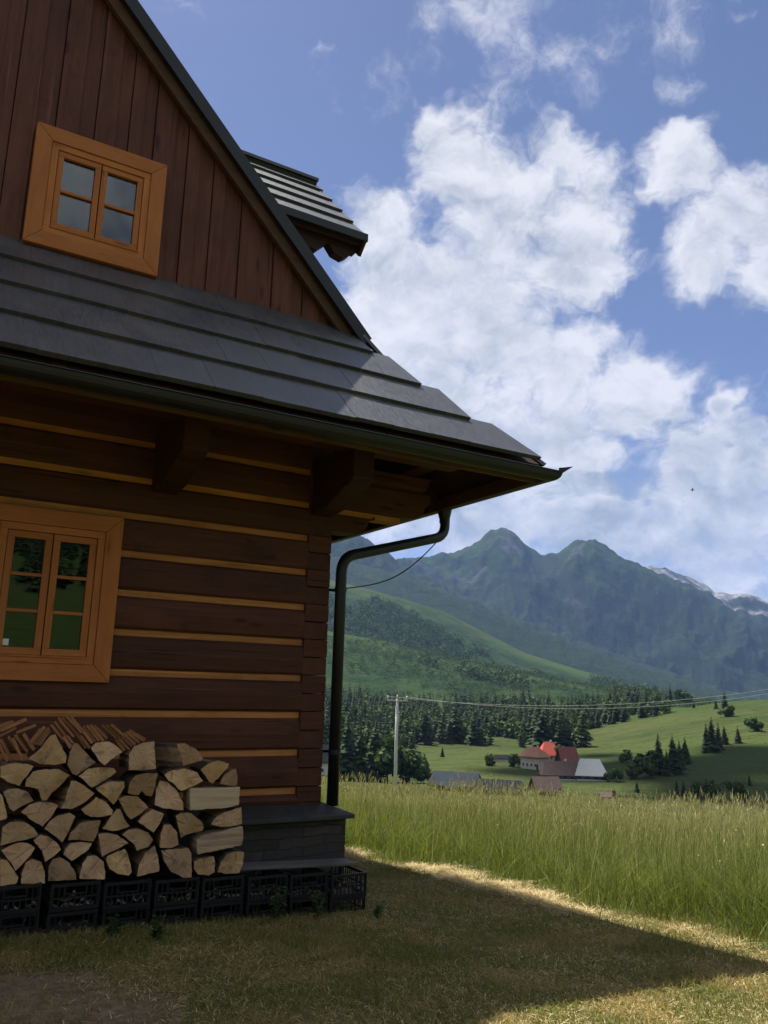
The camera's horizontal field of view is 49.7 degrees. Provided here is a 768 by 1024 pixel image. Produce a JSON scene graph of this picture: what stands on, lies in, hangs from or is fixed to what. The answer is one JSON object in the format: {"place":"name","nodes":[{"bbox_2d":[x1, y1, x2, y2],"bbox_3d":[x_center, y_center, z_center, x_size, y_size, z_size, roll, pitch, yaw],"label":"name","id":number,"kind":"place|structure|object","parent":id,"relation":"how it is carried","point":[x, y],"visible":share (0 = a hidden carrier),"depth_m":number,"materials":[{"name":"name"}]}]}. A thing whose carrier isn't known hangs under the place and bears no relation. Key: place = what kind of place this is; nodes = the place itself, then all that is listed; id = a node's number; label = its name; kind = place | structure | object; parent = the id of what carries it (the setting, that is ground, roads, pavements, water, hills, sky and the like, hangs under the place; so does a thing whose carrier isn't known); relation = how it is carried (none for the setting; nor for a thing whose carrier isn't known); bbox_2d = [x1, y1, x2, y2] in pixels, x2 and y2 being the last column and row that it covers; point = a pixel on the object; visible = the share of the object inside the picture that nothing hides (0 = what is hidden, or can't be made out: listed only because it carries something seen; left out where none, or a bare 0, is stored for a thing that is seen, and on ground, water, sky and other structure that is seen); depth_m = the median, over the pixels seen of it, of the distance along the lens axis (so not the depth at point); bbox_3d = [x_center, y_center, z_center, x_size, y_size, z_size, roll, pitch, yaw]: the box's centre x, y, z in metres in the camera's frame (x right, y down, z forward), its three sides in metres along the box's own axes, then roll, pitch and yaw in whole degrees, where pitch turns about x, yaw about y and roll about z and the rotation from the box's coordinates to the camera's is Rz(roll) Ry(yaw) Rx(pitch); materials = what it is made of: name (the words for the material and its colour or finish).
{"place":"outdoors","nodes":[
{"label":"outdoors","id":0,"kind":"place"},
{"bbox_2d":[0,841,767,1023],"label":"lawn","id":1,"kind":"structure","parent":0,"point":[103,1008],"depth_m":4.55,"materials":[{"name":"green plant"}]},
{"bbox_2d":[0,912,39,937],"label":"crate","id":2,"kind":"object","parent":1,"relation":"on","point":[32,919],"visible":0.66,"depth_m":5.16,"materials":[{"name":"black plastic"}]},
{"bbox_2d":[0,880,42,915],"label":"crate","id":3,"kind":"object","parent":2,"relation":"on","point":[29,896],"visible":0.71,"depth_m":5.19,"materials":[{"name":"black plastic"}]},
{"bbox_2d":[0,853,17,885],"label":"firewood log","id":4,"kind":"object","parent":3,"relation":"on","point":[8,874],"visible":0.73,"depth_m":5.17,"materials":[{"name":"beige wood"}]},
{"bbox_2d":[0,840,34,870],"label":"firewood log","id":5,"kind":"object","parent":4,"relation":"on","point":[16,854],"visible":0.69,"depth_m":5.23,"materials":[{"name":"beige wood"}]},
{"bbox_2d":[0,814,37,844],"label":"firewood log","id":6,"kind":"object","parent":5,"relation":"on","point":[16,827],"visible":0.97,"depth_m":5.26,"materials":[{"name":"beige wood"}]},
{"bbox_2d":[19,796,57,825],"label":"firewood log","id":7,"kind":"object","parent":6,"relation":"on","point":[37,810],"visible":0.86,"depth_m":5.33,"materials":[{"name":"beige wood"}]},
{"bbox_2d":[0,783,32,810],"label":"firewood log","id":8,"kind":"object","parent":7,"relation":"on","point":[15,797],"visible":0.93,"depth_m":5.29,"materials":[{"name":"beige wood"}]},
{"bbox_2d":[0,759,32,785],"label":"firewood log","id":9,"kind":"object","parent":8,"relation":"on","point":[16,772],"visible":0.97,"depth_m":5.29,"materials":[{"name":"beige wood"}]},
{"bbox_2d":[21,767,68,799],"bbox_3d":[-2.254,1.789,5.488,0.265,0.195,0.298,9,-14,-30],"label":"firewood log","id":10,"kind":"object","parent":7,"relation":"on","point":[44,783],"visible":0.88,"depth_m":5.37,"materials":[{"name":"beige wood"}]},
{"bbox_2d":[27,734,65,764],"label":"firewood log","id":11,"kind":"object","parent":10,"relation":"on","point":[49,750],"visible":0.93,"depth_m":5.43,"materials":[{"name":"beige wood"}]},
{"bbox_2d":[16,854,44,883],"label":"firewood log","id":12,"kind":"object","parent":3,"relation":"on","point":[30,870],"visible":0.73,"depth_m":5.26,"materials":[{"name":"beige wood"}]},
{"bbox_2d":[39,903,97,935],"bbox_3d":[-2.095,2.669,5.455,0.307,0.167,0.422,9,-14,-30],"label":"crate","id":13,"kind":"object","parent":1,"relation":"on","point":[45,916],"visible":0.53,"depth_m":5.32,"materials":[{"name":"black plastic"}]},
{"bbox_2d":[41,878,100,912],"bbox_3d":[-2.093,2.507,5.508,0.307,0.167,0.422,9,-14,-30],"label":"crate","id":14,"kind":"object","parent":13,"relation":"on","point":[50,897],"visible":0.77,"depth_m":5.38,"materials":[{"name":"black plastic"}]},
{"bbox_2d":[38,853,75,880],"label":"firewood log","id":15,"kind":"object","parent":14,"relation":"on","point":[56,867],"visible":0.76,"depth_m":5.34,"materials":[{"name":"beige wood"}]},
{"bbox_2d":[32,828,60,861],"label":"firewood log","id":16,"kind":"object","parent":15,"relation":"on","point":[47,844],"visible":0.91,"depth_m":5.30,"materials":[{"name":"beige wood"}]},
{"bbox_2d":[39,808,74,841],"bbox_3d":[-2.189,2.076,5.515,0.185,0.180,0.330,9,-14,-30],"label":"firewood log","id":17,"kind":"object","parent":16,"relation":"on","point":[58,824],"visible":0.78,"depth_m":5.39,"materials":[{"name":"beige wood"}]},
{"bbox_2d":[49,780,93,808],"bbox_3d":[-2.121,1.885,5.577,0.192,0.181,0.388,12,-16,-41],"label":"firewood log","id":18,"kind":"object","parent":17,"relation":"on","point":[68,794],"visible":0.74,"depth_m":5.46,"materials":[{"name":"beige wood"}]},
{"bbox_2d":[58,837,91,860],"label":"firewood log","id":19,"kind":"object","parent":15,"relation":"on","point":[71,850],"visible":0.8,"depth_m":5.41,"materials":[{"name":"beige wood"}]},
{"bbox_2d":[66,816,100,841],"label":"firewood log","id":20,"kind":"object","parent":19,"relation":"on","point":[84,828],"visible":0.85,"depth_m":5.45,"materials":[{"name":"beige wood"}]},
{"bbox_2d":[79,794,112,816],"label":"firewood log","id":21,"kind":"object","parent":20,"relation":"on","point":[93,805],"visible":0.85,"depth_m":5.51,"materials":[{"name":"beige wood"}]},
{"bbox_2d":[89,777,124,804],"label":"firewood log","id":22,"kind":"object","parent":21,"relation":"on","point":[110,789],"visible":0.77,"depth_m":5.56,"materials":[{"name":"beige wood"}]},
{"bbox_2d":[68,765,115,786],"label":"firewood log","id":23,"kind":"object","parent":22,"relation":"on","point":[92,776],"visible":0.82,"depth_m":5.55,"materials":[{"name":"beige wood"}]},
{"bbox_2d":[62,743,95,774],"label":"firewood log","id":24,"kind":"object","parent":23,"relation":"on","point":[78,759],"visible":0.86,"depth_m":5.51,"materials":[{"name":"beige wood"}]},
{"bbox_2d":[78,740,121,764],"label":"firewood log","id":25,"kind":"object","parent":23,"relation":"on","point":[103,752],"visible":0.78,"depth_m":5.61,"materials":[{"name":"beige wood"}]},
{"bbox_2d":[71,850,104,878],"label":"firewood log","id":26,"kind":"object","parent":14,"relation":"on","point":[87,864],"visible":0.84,"depth_m":5.43,"materials":[{"name":"beige wood"}]},
{"bbox_2d":[89,829,127,855],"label":"firewood log","id":27,"kind":"object","parent":26,"relation":"on","point":[104,842],"visible":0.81,"depth_m":5.51,"materials":[{"name":"beige wood"}]},
{"bbox_2d":[97,804,128,830],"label":"firewood log","id":28,"kind":"object","parent":27,"relation":"on","point":[115,821],"visible":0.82,"depth_m":5.57,"materials":[{"name":"beige wood"}]},
{"bbox_2d":[109,792,147,818],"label":"firewood log","id":29,"kind":"object","parent":28,"relation":"on","point":[131,806],"visible":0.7,"depth_m":5.63,"materials":[{"name":"beige wood"}]},
{"bbox_2d":[119,770,157,795],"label":"firewood log","id":30,"kind":"object","parent":29,"relation":"on","point":[137,782],"visible":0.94,"depth_m":5.69,"materials":[{"name":"beige wood"}]},
{"bbox_2d":[119,741,155,769],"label":"firewood log","id":31,"kind":"object","parent":30,"relation":"on","point":[140,755],"visible":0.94,"depth_m":5.71,"materials":[{"name":"beige wood"}]},
{"bbox_2d":[104,914,126,936],"bbox_3d":[-1.702,2.621,5.244,0.119,0.134,0.114,-9,-16,41],"label":"weed","id":32,"kind":"object","parent":1,"relation":"on","point":[115,929],"visible":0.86,"depth_m":5.24,"materials":[{"name":"green plant"}]},
{"bbox_2d":[89,906,149,928],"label":"crate","id":33,"kind":"object","parent":1,"relation":"on","point":[143,917],"visible":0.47,"depth_m":5.49,"materials":[{"name":"black plastic"}]},
{"bbox_2d":[90,869,151,910],"bbox_3d":[-1.801,2.563,5.655,0.307,0.167,0.422,9,-14,-30],"label":"crate","id":34,"kind":"object","parent":33,"relation":"on","point":[138,890],"visible":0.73,"depth_m":5.52,"materials":[{"name":"black plastic"}]},
{"bbox_2d":[93,847,131,874],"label":"firewood log","id":35,"kind":"object","parent":34,"relation":"on","point":[117,861],"visible":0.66,"depth_m":5.53,"materials":[{"name":"beige wood"}]},
{"bbox_2d":[126,844,158,875],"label":"firewood log","id":36,"kind":"object","parent":34,"relation":"on","point":[144,861],"visible":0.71,"depth_m":5.65,"materials":[{"name":"beige wood"}]},
{"bbox_2d":[118,821,152,850],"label":"firewood log","id":37,"kind":"object","parent":36,"relation":"on","point":[138,837],"visible":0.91,"depth_m":5.62,"materials":[{"name":"beige wood"}]},
{"bbox_2d":[132,807,163,831],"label":"firewood log","id":38,"kind":"object","parent":37,"relation":"on","point":[150,819],"visible":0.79,"depth_m":5.66,"materials":[{"name":"beige wood"}]},
{"bbox_2d":[135,780,183,809],"bbox_3d":[-1.599,1.994,5.883,0.190,0.200,0.392,13,-16,-42],"label":"firewood log","id":39,"kind":"object","parent":38,"relation":"on","point":[165,795],"visible":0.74,"depth_m":5.76,"materials":[{"name":"beige wood"}]},
{"bbox_2d":[156,765,202,790],"bbox_3d":[-1.489,1.911,5.980,0.295,0.154,0.339,9,-14,-30],"label":"firewood log","id":40,"kind":"object","parent":39,"relation":"on","point":[181,778],"visible":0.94,"depth_m":5.85,"materials":[{"name":"beige wood"}]},
{"bbox_2d":[154,742,202,765],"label":"firewood log","id":41,"kind":"object","parent":40,"relation":"on","point":[179,754],"visible":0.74,"depth_m":5.90,"materials":[{"name":"beige wood"}]},
{"bbox_2d":[148,915,166,940],"bbox_3d":[-1.412,2.603,5.175,0.132,0.149,0.155,4,-12,-9],"label":"weed","id":42,"kind":"object","parent":1,"relation":"on","point":[155,931],"visible":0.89,"depth_m":5.16,"materials":[{"name":"green plant"}]},
{"bbox_2d":[137,903,197,927],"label":"crate","id":43,"kind":"object","parent":1,"relation":"on","point":[192,913],"visible":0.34,"depth_m":5.64,"materials":[{"name":"black plastic"}]},
{"bbox_2d":[139,866,199,906],"bbox_3d":[-1.520,2.626,5.834,0.307,0.167,0.422,9,-14,-30],"label":"crate","id":44,"kind":"object","parent":43,"relation":"on","point":[157,890],"visible":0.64,"depth_m":5.70,"materials":[{"name":"black plastic"}]},
{"bbox_2d":[151,842,191,877],"bbox_3d":[-1.501,2.439,5.821,0.229,0.199,0.308,9,-14,-30],"label":"firewood log","id":45,"kind":"object","parent":44,"relation":"on","point":[177,859],"visible":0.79,"depth_m":5.71,"materials":[{"name":"beige wood"}]},
{"bbox_2d":[152,818,177,847],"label":"firewood log","id":46,"kind":"object","parent":45,"relation":"on","point":[164,834],"visible":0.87,"depth_m":5.71,"materials":[{"name":"beige wood"}]},
{"bbox_2d":[166,809,203,837],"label":"firewood log","id":47,"kind":"object","parent":45,"relation":"on","point":[184,822],"visible":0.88,"depth_m":5.81,"materials":[{"name":"beige wood"}]},
{"bbox_2d":[181,900,242,922],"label":"crate","id":48,"kind":"object","parent":1,"relation":"on","point":[239,911],"visible":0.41,"depth_m":5.80,"materials":[{"name":"black plastic"}]},
{"bbox_2d":[182,871,243,904],"bbox_3d":[-1.239,2.685,5.996,0.307,0.167,0.422,9,-14,-30],"label":"crate","id":49,"kind":"object","parent":48,"relation":"on","point":[206,889],"visible":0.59,"depth_m":5.86,"materials":[{"name":"black plastic"}]},
{"bbox_2d":[191,852,214,875],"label":"firewood log","id":50,"kind":"object","parent":49,"relation":"on","point":[203,863],"visible":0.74,"depth_m":5.80,"materials":[{"name":"beige wood"}]},
{"bbox_2d":[208,847,243,873],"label":"firewood log","id":51,"kind":"object","parent":49,"relation":"on","point":[228,860],"visible":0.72,"depth_m":5.90,"materials":[{"name":"beige wood"}]},
{"bbox_2d":[190,825,242,854],"bbox_3d":[-1.200,2.341,5.942,0.345,0.168,0.160,9,-14,-30],"label":"firewood log","id":52,"kind":"object","parent":51,"relation":"on","point":[215,839],"visible":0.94,"depth_m":5.88,"materials":[{"name":"beige wood"}]},
{"bbox_2d":[197,806,241,826],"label":"firewood log","id":53,"kind":"object","parent":52,"relation":"on","point":[227,817],"visible":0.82,"depth_m":5.97,"materials":[{"name":"beige wood"}]},
{"bbox_2d":[183,785,239,809],"bbox_3d":[-1.245,2.053,5.971,0.374,0.147,0.160,9,-14,-30],"label":"firewood log","id":54,"kind":"object","parent":53,"relation":"on","point":[209,797],"visible":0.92,"depth_m":5.90,"materials":[{"name":"beige wood"}]},
{"bbox_2d":[189,758,228,782],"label":"firewood log","id":55,"kind":"object","parent":54,"relation":"on","point":[209,770],"visible":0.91,"depth_m":5.97,"materials":[{"name":"beige wood"}]},
{"bbox_2d":[215,767,236,785],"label":"firewood log","id":56,"kind":"object","parent":54,"relation":"on","point":[228,776],"visible":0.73,"depth_m":6.01,"materials":[{"name":"beige wood"}]},
{"bbox_2d":[227,898,286,919],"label":"crate","id":57,"kind":"object","parent":1,"relation":"on","point":[246,907],"visible":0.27,"depth_m":5.93,"materials":[{"name":"black plastic"}]},
{"bbox_2d":[226,869,287,902],"bbox_3d":[-0.946,2.742,6.149,0.307,0.167,0.422,9,-14,-30],"label":"crate","id":58,"kind":"object","parent":57,"relation":"on","point":[249,889],"visible":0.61,"depth_m":6.02,"materials":[{"name":"black plastic"}]},
{"bbox_2d":[268,886,288,922],"bbox_3d":[-0.758,2.760,5.821,0.159,0.246,0.231,9,-14,-30],"label":"weed","id":59,"kind":"object","parent":1,"relation":"on","point":[275,910],"visible":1,"depth_m":5.81,"materials":[{"name":"green plant"}]},
{"bbox_2d":[0,0,571,920],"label":"log cottage","id":60,"kind":"structure","parent":1,"relation":"on","point":[224,422],"depth_m":6.76,"materials":[{"name":"wood"}]},
{"bbox_2d":[0,503,123,682],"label":"window","id":61,"kind":"structure","parent":60,"relation":"in","point":[59,569],"depth_m":6.23,"materials":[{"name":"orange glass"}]},
{"bbox_2d":[22,121,166,278],"bbox_3d":[-2.350,-2.544,6.814,1.050,1.042,0.075,9,-14,-30],"label":"window","id":62,"kind":"structure","parent":60,"relation":"in","point":[65,181],"depth_m":6.79,"materials":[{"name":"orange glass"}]},
{"bbox_2d":[266,896,327,916],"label":"crate","id":63,"kind":"object","parent":1,"relation":"on","point":[290,903],"visible":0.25,"depth_m":6.10,"materials":[{"name":"black plastic"}]},
{"bbox_2d":[267,867,327,899],"bbox_3d":[-0.661,2.804,6.323,0.307,0.167,0.422,9,-14,-30],"label":"crate","id":64,"kind":"object","parent":63,"relation":"on","point":[296,885],"visible":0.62,"depth_m":6.20,"materials":[{"name":"black plastic"}]},
{"bbox_2d":[240,858,356,870],"bbox_3d":[-0.720,2.712,6.381,1.060,0.022,0.200,11,-15,-29],"label":"plank","id":65,"kind":"object","parent":64,"relation":"on","point":[284,864],"visible":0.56,"depth_m":6.37,"materials":[{"name":"grey wood"}]},
{"bbox_2d":[308,892,327,918],"bbox_3d":[-0.480,2.837,5.969,0.144,0.196,0.168,1,-12,2],"label":"weed","id":66,"kind":"object","parent":1,"relation":"on","point":[317,905],"visible":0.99,"depth_m":5.96,"materials":[{"name":"green plant"}]},
{"bbox_2d":[306,896,364,913],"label":"crate","id":67,"kind":"object","parent":1,"relation":"on","point":[350,899],"visible":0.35,"depth_m":6.28,"materials":[{"name":"black plastic"}]},
{"bbox_2d":[0,879,360,936],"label":"wood chips","id":68,"kind":"object","parent":67,"relation":"in","point":[118,900],"visible":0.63,"depth_m":5.64,"materials":[{"name":"brown wood"}]},
{"bbox_2d":[307,866,366,899],"bbox_3d":[-0.374,2.872,6.470,0.307,0.167,0.422,9,-14,-30],"label":"crate","id":69,"kind":"object","parent":67,"relation":"on","point":[333,884],"visible":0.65,"depth_m":6.34,"materials":[{"name":"black plastic"}]},
{"bbox_2d":[320,770,767,954],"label":"meadow grass","id":70,"kind":"structure","parent":1,"relation":"on","point":[680,859],"depth_m":8.75,"materials":[{"name":"green plant"}]},
{"bbox_2d":[345,844,767,960],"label":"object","id":71,"kind":"object","parent":1,"relation":"on","point":[499,884],"visible":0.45,"depth_m":7.30,"materials":[{"name":"plant"}]},
{"bbox_2d":[138,0,767,601],"label":"sky","id":72,"kind":"structure","parent":0,"point":[561,206],"materials":[{"name":"blue"}]},
{"bbox_2d":[314,527,767,707],"bbox_3d":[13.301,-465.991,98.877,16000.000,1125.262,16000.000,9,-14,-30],"label":"mountain terrain","id":73,"kind":"structure","parent":0,"point":[579,610],"depth_m":4283.19,"materials":[{"name":"green plant"}]},
{"bbox_2d":[327,592,738,701],"bbox_3d":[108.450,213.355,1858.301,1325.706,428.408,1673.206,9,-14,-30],"label":"hillside forest","id":74,"kind":"object","parent":73,"relation":"on","point":[427,638],"visible":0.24,"depth_m":1860.34,"materials":[{"name":"green plant"}]},
{"bbox_2d":[325,630,743,707],"bbox_3d":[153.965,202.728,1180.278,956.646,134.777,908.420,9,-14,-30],"label":"hillside scrub","id":75,"kind":"object","parent":73,"relation":"on","point":[604,688],"visible":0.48,"depth_m":1080.95,"materials":[{"name":"green plant"}]},
{"bbox_2d":[673,689,692,702],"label":"broadleaf tree","id":76,"kind":"object","parent":73,"relation":"on","point":[681,695],"visible":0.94,"depth_m":912.88,"materials":[{"name":"green plant"}]},
{"bbox_2d":[322,696,767,830],"bbox_3d":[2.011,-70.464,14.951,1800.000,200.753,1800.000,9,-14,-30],"label":"valley terrain","id":77,"kind":"structure","parent":0,"point":[732,762],"depth_m":347.52,"materials":[{"name":"green plant"}]},
{"bbox_2d":[339,714,358,781],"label":"spruce tree","id":78,"kind":"object","parent":77,"relation":"on","point":[347,756],"visible":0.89,"depth_m":250.03,"materials":[{"name":"green plant"}]},
{"bbox_2d":[349,727,371,781],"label":"spruce tree","id":79,"kind":"object","parent":77,"relation":"on","point":[360,763],"visible":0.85,"depth_m":250.04,"materials":[{"name":"green plant"}]},
{"bbox_2d":[364,718,387,781],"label":"spruce tree","id":80,"kind":"object","parent":77,"relation":"on","point":[378,776],"visible":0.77,"depth_m":250.31,"materials":[{"name":"green plant"}]},
{"bbox_2d":[365,736,406,781],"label":"broadleaf tree","id":81,"kind":"object","parent":77,"relation":"on","point":[385,755],"visible":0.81,"depth_m":248.46,"materials":[{"name":"green plant"}]},
{"bbox_2d":[387,695,407,797],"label":"utility pole","id":82,"kind":"object","parent":77,"relation":"on","point":[397,700],"visible":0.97,"depth_m":57.85,"materials":[{"name":"concrete"}]},
{"bbox_2d":[398,749,427,782],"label":"broadleaf tree","id":83,"kind":"object","parent":77,"relation":"on","point":[411,762],"visible":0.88,"depth_m":250.50,"materials":[{"name":"green plant"}]},
{"bbox_2d":[413,759,432,782],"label":"broadleaf tree","id":84,"kind":"object","parent":77,"relation":"on","point":[422,772],"visible":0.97,"depth_m":249.47,"materials":[{"name":"green plant"}]},
{"bbox_2d":[427,770,481,791],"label":"shed","id":85,"kind":"structure","parent":77,"relation":"on","point":[443,776],"depth_m":212.97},
{"bbox_2d":[315,678,672,751],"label":"valley forest","id":86,"kind":"object","parent":77,"relation":"on","point":[420,722],"visible":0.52,"depth_m":510.88,"materials":[{"name":"green plant"}]},
{"bbox_2d":[474,778,525,795],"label":"shed","id":87,"kind":"structure","parent":77,"relation":"on","point":[506,783],"depth_m":202.26,"materials":[{"name":"grey wood"}]},
{"bbox_2d":[517,745,550,769],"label":"house","id":88,"kind":"structure","parent":77,"relation":"on","point":[534,758],"depth_m":310.42,"materials":[{"name":"paint"}]},
{"bbox_2d":[527,776,563,796],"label":"hut","id":89,"kind":"object","parent":77,"relation":"on","point":[546,781],"visible":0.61,"depth_m":205.49,"materials":[{"name":"brown"}]},
{"bbox_2d":[540,740,555,760],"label":"house","id":90,"kind":"structure","parent":77,"relation":"on","point":[548,748],"depth_m":347.41,"materials":[{"name":"paint"}]},
{"bbox_2d":[539,759,579,780],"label":"farmhouse","id":91,"kind":"object","parent":77,"relation":"on","point":[565,769],"visible":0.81,"depth_m":275.01,"materials":[{"name":"brown"}]},
{"bbox_2d":[554,747,578,762],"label":"house","id":92,"kind":"structure","parent":77,"relation":"on","point":[567,753],"depth_m":325.74,"materials":[{"name":"red tile"}]},
{"bbox_2d":[575,759,606,780],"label":"barn","id":93,"kind":"structure","parent":77,"relation":"on","point":[590,770],"depth_m":273.67,"materials":[{"name":"metal"}]},
{"bbox_2d":[624,764,643,778],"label":"bush","id":94,"kind":"object","parent":77,"relation":"on","point":[633,772],"visible":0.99,"depth_m":276.47,"materials":[{"name":"green plant"}]},
{"bbox_2d":[633,750,658,777],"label":"bush","id":95,"kind":"object","parent":77,"relation":"on","point":[646,762],"visible":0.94,"depth_m":279.61,"materials":[{"name":"green plant"}]},
{"bbox_2d":[650,733,664,774],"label":"spruce tree","id":96,"kind":"object","parent":77,"relation":"on","point":[659,759],"visible":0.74,"depth_m":286.91,"materials":[{"name":"green plant"}]},
{"bbox_2d":[668,736,685,775],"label":"spruce tree","id":97,"kind":"object","parent":77,"relation":"on","point":[676,767],"visible":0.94,"depth_m":285.44,"materials":[{"name":"green plant"}]},
{"bbox_2d":[696,779,720,799],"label":"bush","id":98,"kind":"object","parent":77,"relation":"on","point":[710,788],"visible":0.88,"depth_m":225.74,"materials":[{"name":"green plant"}]},
{"bbox_2d":[705,720,721,753],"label":"spruce tree","id":99,"kind":"object","parent":77,"relation":"on","point":[713,747],"visible":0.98,"depth_m":345.88,"materials":[{"name":"green plant"}]},
{"bbox_2d":[720,780,749,799],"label":"bush","id":100,"kind":"object","parent":77,"relation":"on","point":[738,787],"visible":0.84,"depth_m":224.82,"materials":[{"name":"green plant"}]},
{"bbox_2d":[744,716,763,729],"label":"bush","id":101,"kind":"object","parent":77,"relation":"on","point":[753,723],"visible":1,"depth_m":408.74,"materials":[{"name":"green plant"}]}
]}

